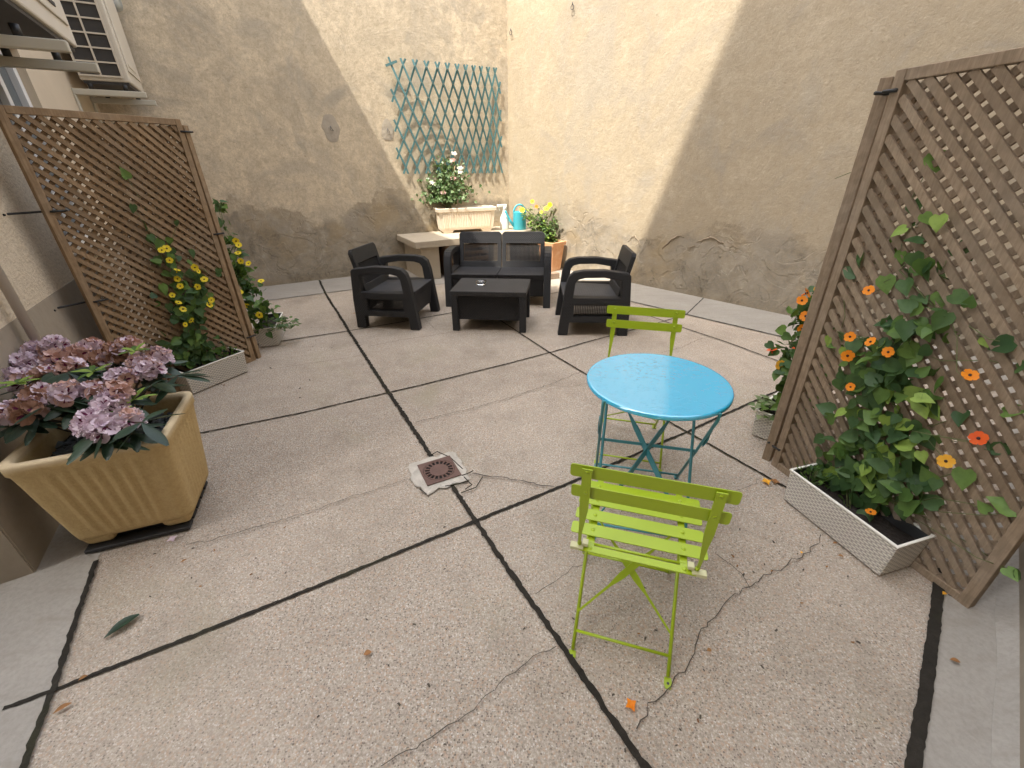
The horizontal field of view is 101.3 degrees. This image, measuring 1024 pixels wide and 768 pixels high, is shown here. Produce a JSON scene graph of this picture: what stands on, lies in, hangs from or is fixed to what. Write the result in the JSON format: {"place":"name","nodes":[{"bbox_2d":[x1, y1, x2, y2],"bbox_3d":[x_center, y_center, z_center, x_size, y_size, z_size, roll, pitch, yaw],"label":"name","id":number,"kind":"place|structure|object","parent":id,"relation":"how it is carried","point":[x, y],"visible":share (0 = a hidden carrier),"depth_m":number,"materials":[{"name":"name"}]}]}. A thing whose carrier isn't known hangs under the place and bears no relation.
{"place":"outdoors","nodes":[
{"label":"outdoors","id":0,"kind":"place"},
{"bbox_2d":[0,259,1016,767],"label":"border paving","id":1,"kind":"structure","parent":0,"point":[38,607],"depth_m":1.54,"materials":[{"name":"concrete"}]},
{"bbox_2d":[396,225,530,278],"bbox_3d":[-0.661,-2.218,6.990,2.214,0.575,0.959,-15,31,-26],"label":"stone bench","id":2,"kind":"object","parent":1,"relation":"on","point":[426,244],"visible":0.42,"depth_m":6.41,"materials":[{"name":"beige stone"}]},
{"bbox_2d":[433,205,495,232],"bbox_3d":[-0.766,-2.711,6.911,0.978,0.375,0.328,-10,29,-18],"label":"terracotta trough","id":3,"kind":"object","parent":2,"relation":"on","point":[452,219],"visible":1,"depth_m":6.79,"materials":[{"name":"ceramic"}]},
{"bbox_2d":[411,151,489,207],"bbox_3d":[-1.072,-3.285,6.719,1.462,0.887,0.943,-1,27,0],"label":"rose bush","id":4,"kind":"object","parent":3,"relation":"on","point":[443,193],"visible":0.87,"depth_m":6.64,"materials":[{"name":"green plant"}]},
{"bbox_2d":[497,204,508,229],"bbox_3d":[-0.151,-2.818,7.084,0.208,0.395,0.156,-15,31,-26],"label":"spray bottle","id":5,"kind":"object","parent":2,"relation":"on","point":[504,222],"visible":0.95,"depth_m":7.06,"materials":[{"name":"white plastic"}]},
{"bbox_2d":[504,204,525,229],"bbox_3d":[0.072,-2.793,7.022,0.361,0.403,0.224,-20,33,-32],"label":"watering can","id":6,"kind":"object","parent":2,"relation":"on","point":[517,223],"visible":0.94,"depth_m":7.01,"materials":[{"name":"teal plastic"}]},
{"bbox_2d":[439,245,487,274],"bbox_3d":[-0.763,-2.023,6.731,0.732,0.460,0.317,-15,31,-26],"label":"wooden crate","id":7,"kind":"object","parent":1,"relation":"on","point":[442,249],"visible":0.09,"depth_m":6.61,"materials":[{"name":"brown wood"}]},
{"bbox_2d":[538,240,565,271],"bbox_3d":[0.639,-2.093,6.849,0.344,0.460,0.344,-25,36,-38],"label":"terracotta pot","id":8,"kind":"object","parent":1,"relation":"on","point":[557,249],"visible":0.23,"depth_m":6.74,"materials":[{"name":"ceramic"}]},
{"bbox_2d":[519,199,560,242],"bbox_3d":[0.463,-2.589,6.764,0.710,0.710,0.507,15,31,27],"label":"yellow lily","id":9,"kind":"object","parent":8,"relation":"in","point":[544,227],"visible":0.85,"depth_m":6.73,"materials":[{"name":"green plant"}]},
{"bbox_2d":[551,272,559,278],"bbox_3d":[0.604,-1.648,6.394,0.220,0.090,0.100,-10,29,-18],"label":"brick","id":10,"kind":"object","parent":1,"relation":"on","point":[554,275],"visible":0.51,"depth_m":6.37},
{"bbox_2d":[27,284,1006,767],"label":"paving","id":11,"kind":"structure","parent":0,"point":[265,688],"depth_m":1.68,"materials":[{"name":"grey concrete"}]},
{"bbox_2d":[53,702,70,713],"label":"fallen leaf","id":12,"kind":"object","parent":11,"relation":"on","point":[62,706],"visible":1,"depth_m":1.34,"materials":[{"name":"orange plant"}]},
{"bbox_2d":[104,614,139,637],"bbox_3d":[-1.464,0.904,1.574,0.040,0.013,0.110,16,32,29],"label":"fallen leaf","id":13,"kind":"object","parent":11,"relation":"on","point":[121,623],"visible":1,"depth_m":1.58,"materials":[{"name":"green plant"}]},
{"bbox_2d":[0,105,255,396],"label":"lattice screen","id":14,"kind":"object","parent":11,"relation":"on","point":[10,131],"visible":0.73,"depth_m":2.78,"materials":[{"name":"brown wood"}]},
{"bbox_2d":[84,481,207,553],"bbox_3d":[-1.784,0.647,2.084,0.400,0.027,0.360,-11,29,-19],"label":"pot trolley","id":15,"kind":"object","parent":11,"relation":"on","point":[139,534],"visible":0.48,"depth_m":1.96,"materials":[{"name":"black plastic"}]},
{"bbox_2d":[0,391,208,543],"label":"stone pot","id":16,"kind":"object","parent":15,"relation":"on","point":[89,499],"visible":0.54,"depth_m":1.81,"materials":[{"name":"stone"}]},
{"bbox_2d":[0,334,209,464],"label":"hydrangea","id":17,"kind":"object","parent":16,"relation":"in","point":[107,415],"visible":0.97,"depth_m":1.76,"materials":[{"name":"purple plant"}]},
{"bbox_2d":[75,125,260,358],"bbox_3d":[-2.768,-1.062,3.463,0.930,1.810,0.062,3,28,7],"label":"lattice screen","id":18,"kind":"object","parent":11,"relation":"on","point":[244,313],"visible":0.25,"depth_m":3.33,"materials":[{"name":"brown wood"}]},
{"bbox_2d":[166,535,177,541],"bbox_3d":[-1.576,0.718,1.946,0.032,0.005,0.038,-4,28,-7],"label":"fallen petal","id":19,"kind":"object","parent":11,"relation":"on","point":[171,538],"visible":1,"depth_m":1.95,"materials":[{"name":"pink plant"}]},
{"bbox_2d":[172,347,247,393],"bbox_3d":[-2.417,-0.114,3.379,0.206,0.186,0.476,12,30,23],"label":"woven planter","id":20,"kind":"object","parent":11,"relation":"on","point":[220,370],"visible":0.56,"depth_m":3.33,"materials":[{"name":"plastic"}]},
{"bbox_2d":[119,167,223,368],"bbox_3d":[-2.458,-0.759,3.052,0.176,1.460,0.729,12,30,23],"label":"climbing vine","id":21,"kind":"object","parent":20,"relation":"in","point":[192,340],"visible":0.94,"depth_m":3.15,"materials":[{"name":"green plant"}]},
{"bbox_2d":[216,341,239,358],"bbox_3d":[-2.323,-0.273,3.448,0.161,0.177,0.195,17,32,30],"label":"shrublet","id":22,"kind":"object","parent":20,"relation":"on","point":[224,353],"visible":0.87,"depth_m":3.43,"materials":[{"name":"green plant"}]},
{"bbox_2d":[253,312,285,346],"bbox_3d":[-2.423,-0.552,4.223,0.196,0.186,0.506,-9,29,-16],"label":"woven planter","id":23,"kind":"object","parent":11,"relation":"on","point":[263,339],"visible":0.59,"depth_m":4.04,"materials":[{"name":"wicker"}]},
{"bbox_2d":[212,198,282,338],"bbox_3d":[-2.547,-1.061,3.891,0.795,1.180,0.363,23,36,38],"label":"climbing vine","id":24,"kind":"object","parent":23,"relation":"in","point":[261,309],"visible":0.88,"depth_m":3.89,"materials":[{"name":"green plant"}]},
{"bbox_2d":[268,316,301,330],"bbox_3d":[-2.216,-0.593,4.093,0.308,0.130,0.269,-8,28,-15],"label":"ivy","id":25,"kind":"object","parent":23,"relation":"in","point":[284,320],"visible":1,"depth_m":4.06,"materials":[{"name":"green plant"}]},
{"bbox_2d":[94,0,508,294],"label":"plaster wall","id":26,"kind":"structure","parent":11,"relation":"on","point":[287,112],"depth_m":5.74,"materials":[{"name":"paint"}]},
{"bbox_2d":[113,0,122,11],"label":"vent pipe","id":27,"kind":"object","parent":26,"relation":"attached to","point":[118,5],"visible":0.44,"depth_m":4.36,"materials":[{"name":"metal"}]},
{"bbox_2d":[385,57,502,173],"bbox_3d":[-0.895,-3.995,6.363,1.817,1.458,0.251,-15,31,-26],"label":"expanding trellis","id":28,"kind":"object","parent":26,"relation":"attached to","point":[445,111],"visible":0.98,"depth_m":6.37,"materials":[{"name":"teal wood"}]},
{"bbox_2d":[348,242,439,329],"bbox_3d":[-1.275,-1.104,4.619,0.716,0.793,0.730,4,28,8],"label":"armchair","id":29,"kind":"object","parent":11,"relation":"on","point":[374,285],"visible":1,"depth_m":4.42,"materials":[{"name":"black plastic"}]},
{"bbox_2d":[408,451,482,494],"bbox_3d":[-0.385,0.501,2.337,0.325,0.010,0.415,-20,33,-33],"label":"drain grate","id":30,"kind":"object","parent":11,"relation":"on","point":[430,475],"visible":1,"depth_m":2.34,"materials":[{"name":"metal"}]},
{"bbox_2d":[2,280,944,767],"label":"paving joints","id":31,"kind":"object","parent":11,"relation":"on","point":[918,736],"visible":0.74,"depth_m":1.54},
{"bbox_2d":[450,278,529,332],"bbox_3d":[-0.210,-0.862,4.532,0.775,0.423,0.570,2,28,6],"label":"coffee table","id":32,"kind":"object","parent":11,"relation":"on","point":[499,299],"visible":1,"depth_m":4.30,"materials":[{"name":"black plastic"}]},
{"bbox_2d":[475,280,485,285],"bbox_3d":[-0.328,-1.072,4.442,0.116,0.034,0.116,-1,27,0],"label":"ashtray","id":33,"kind":"object","parent":32,"relation":"on","point":[480,282],"visible":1,"depth_m":4.41,"materials":[{"name":"silver glass"}]},
{"bbox_2d":[443,231,551,307],"bbox_3d":[-0.152,-1.448,5.260,1.280,0.793,0.716,2,28,4],"label":"sofa","id":34,"kind":"object","parent":11,"relation":"on","point":[537,273],"visible":0.95,"depth_m":5.37,"materials":[{"name":"black plastic"}]},
{"bbox_2d":[186,313,820,765],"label":"paving cracks","id":35,"kind":"object","parent":11,"relation":"on","point":[562,575],"visible":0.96,"depth_m":1.69,"materials":[{"name":"grey concrete"}]},
{"bbox_2d":[149,327,950,752],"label":"leaf litter","id":36,"kind":"object","parent":11,"relation":"on","point":[573,619],"visible":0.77,"depth_m":1.58,"materials":[{"name":"brown plant"}]},
{"bbox_2d":[555,244,635,335],"bbox_3d":[0.839,-1.007,4.391,0.716,0.793,0.730,1,27,3],"label":"armchair","id":37,"kind":"object","parent":11,"relation":"on","point":[575,291],"visible":0.94,"depth_m":4.17,"materials":[{"name":"black plastic"}]},
{"bbox_2d":[626,698,635,711],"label":"fallen leaf","id":38,"kind":"object","parent":11,"relation":"on","point":[631,704],"visible":1,"depth_m":1.33,"materials":[{"name":"orange plant"}]},
{"bbox_2d":[594,305,685,473],"bbox_3d":[0.716,0.012,2.412,0.430,0.808,0.502,7,28,13],"label":"bistro chair","id":39,"kind":"object","parent":11,"relation":"on","point":[673,328],"visible":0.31,"depth_m":2.42,"materials":[{"name":"paint"}]},
{"bbox_2d":[569,463,742,689],"bbox_3d":[0.427,0.514,1.448,0.430,0.808,0.502,7,28,15],"label":"bistro chair","id":40,"kind":"object","parent":11,"relation":"on","point":[678,507],"visible":1,"depth_m":1.33,"materials":[{"name":"paint"}]},
{"bbox_2d":[586,353,733,539],"bbox_3d":[0.629,0.298,1.970,0.602,0.708,0.602,6,28,12],"label":"bistro table","id":41,"kind":"object","parent":11,"relation":"on","point":[667,388],"visible":0.9,"depth_m":1.80,"materials":[{"name":"teal paint"}]},
{"bbox_2d":[752,391,813,439],"bbox_3d":[1.760,0.195,2.703,0.506,0.186,0.206,-22,34,-35],"label":"woven planter","id":42,"kind":"object","parent":11,"relation":"on","point":[762,426],"visible":0.21,"depth_m":2.60,"materials":[{"name":"plastic"}]},
{"bbox_2d":[748,394,803,423],"bbox_3d":[1.619,0.152,2.568,0.324,0.114,0.307,11,30,21],"label":"ivy","id":43,"kind":"object","parent":42,"relation":"in","point":[764,403],"visible":0.42,"depth_m":2.58,"materials":[{"name":"green plant"}]},
{"bbox_2d":[764,286,834,412],"bbox_3d":[1.647,-0.165,2.432,0.358,0.852,0.500,12,30,23],"label":"climbing vine","id":44,"kind":"object","parent":42,"relation":"in","point":[784,362],"visible":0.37,"depth_m":2.38,"materials":[{"name":"green plant"}]},
{"bbox_2d":[762,76,934,460],"bbox_3d":[1.815,-0.511,2.296,0.930,1.825,0.062,-22,34,-35],"label":"lattice screen","id":45,"kind":"object","parent":11,"relation":"on","point":[853,186],"visible":0.3,"depth_m":1.97,"materials":[{"name":"brown wood"}]},
{"bbox_2d":[784,463,935,574],"bbox_3d":[1.542,0.599,1.928,0.206,0.186,0.506,-8,28,-14],"label":"woven planter","id":46,"kind":"object","parent":11,"relation":"on","point":[879,544],"visible":0.77,"depth_m":1.83,"materials":[{"name":"plastic"}]},
{"bbox_2d":[797,461,833,488],"bbox_3d":[1.465,0.439,2.039,0.137,0.143,0.162,-18,32,-30],"label":"shrublet","id":47,"kind":"object","parent":46,"relation":"in","point":[809,470],"visible":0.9,"depth_m":2.02,"materials":[{"name":"green plant"}]},
{"bbox_2d":[812,150,1023,581],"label":"climbing vine","id":48,"kind":"object","parent":46,"relation":"in","point":[879,474],"visible":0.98,"depth_m":1.69,"materials":[{"name":"green plant"}]},
{"bbox_2d":[767,47,1023,608],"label":"lattice screen","id":49,"kind":"object","parent":11,"relation":"on","point":[1002,547],"visible":0.83,"depth_m":1.53,"materials":[{"name":"brown wood"}]},
{"label":"ground","id":50,"kind":"structure","parent":0,"visible":0},
{"bbox_2d":[0,49,168,583],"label":"house","id":51,"kind":"structure","parent":50,"relation":"on","point":[38,284],"depth_m":2.47,"materials":[{"name":"paint"}]},
{"bbox_2d":[0,0,100,73],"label":"air conditioner","id":52,"kind":"object","parent":51,"relation":"attached to","point":[38,25],"visible":0.83,"depth_m":2.37,"materials":[{"name":"beige metal"}]},
{"bbox_2d":[0,50,107,259],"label":"window","id":53,"kind":"structure","parent":51,"relation":"in","point":[13,92],"depth_m":3.04,"materials":[{"name":"white"}]},
{"bbox_2d":[60,0,156,126],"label":"air conditioner","id":54,"kind":"object","parent":51,"relation":"attached to","point":[97,30],"visible":0.81,"depth_m":3.98,"materials":[{"name":"beige metal"}]},
{"bbox_2d":[507,0,1023,362],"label":"plaster wall","id":55,"kind":"structure","parent":50,"relation":"on","point":[707,149],"depth_m":4.80,"materials":[{"name":"paint"}]},
{"bbox_2d":[991,371,1023,767],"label":"house","id":56,"kind":"structure","parent":50,"relation":"on","point":[1007,750],"depth_m":1.41,"materials":[{"name":"paint"}]}
]}

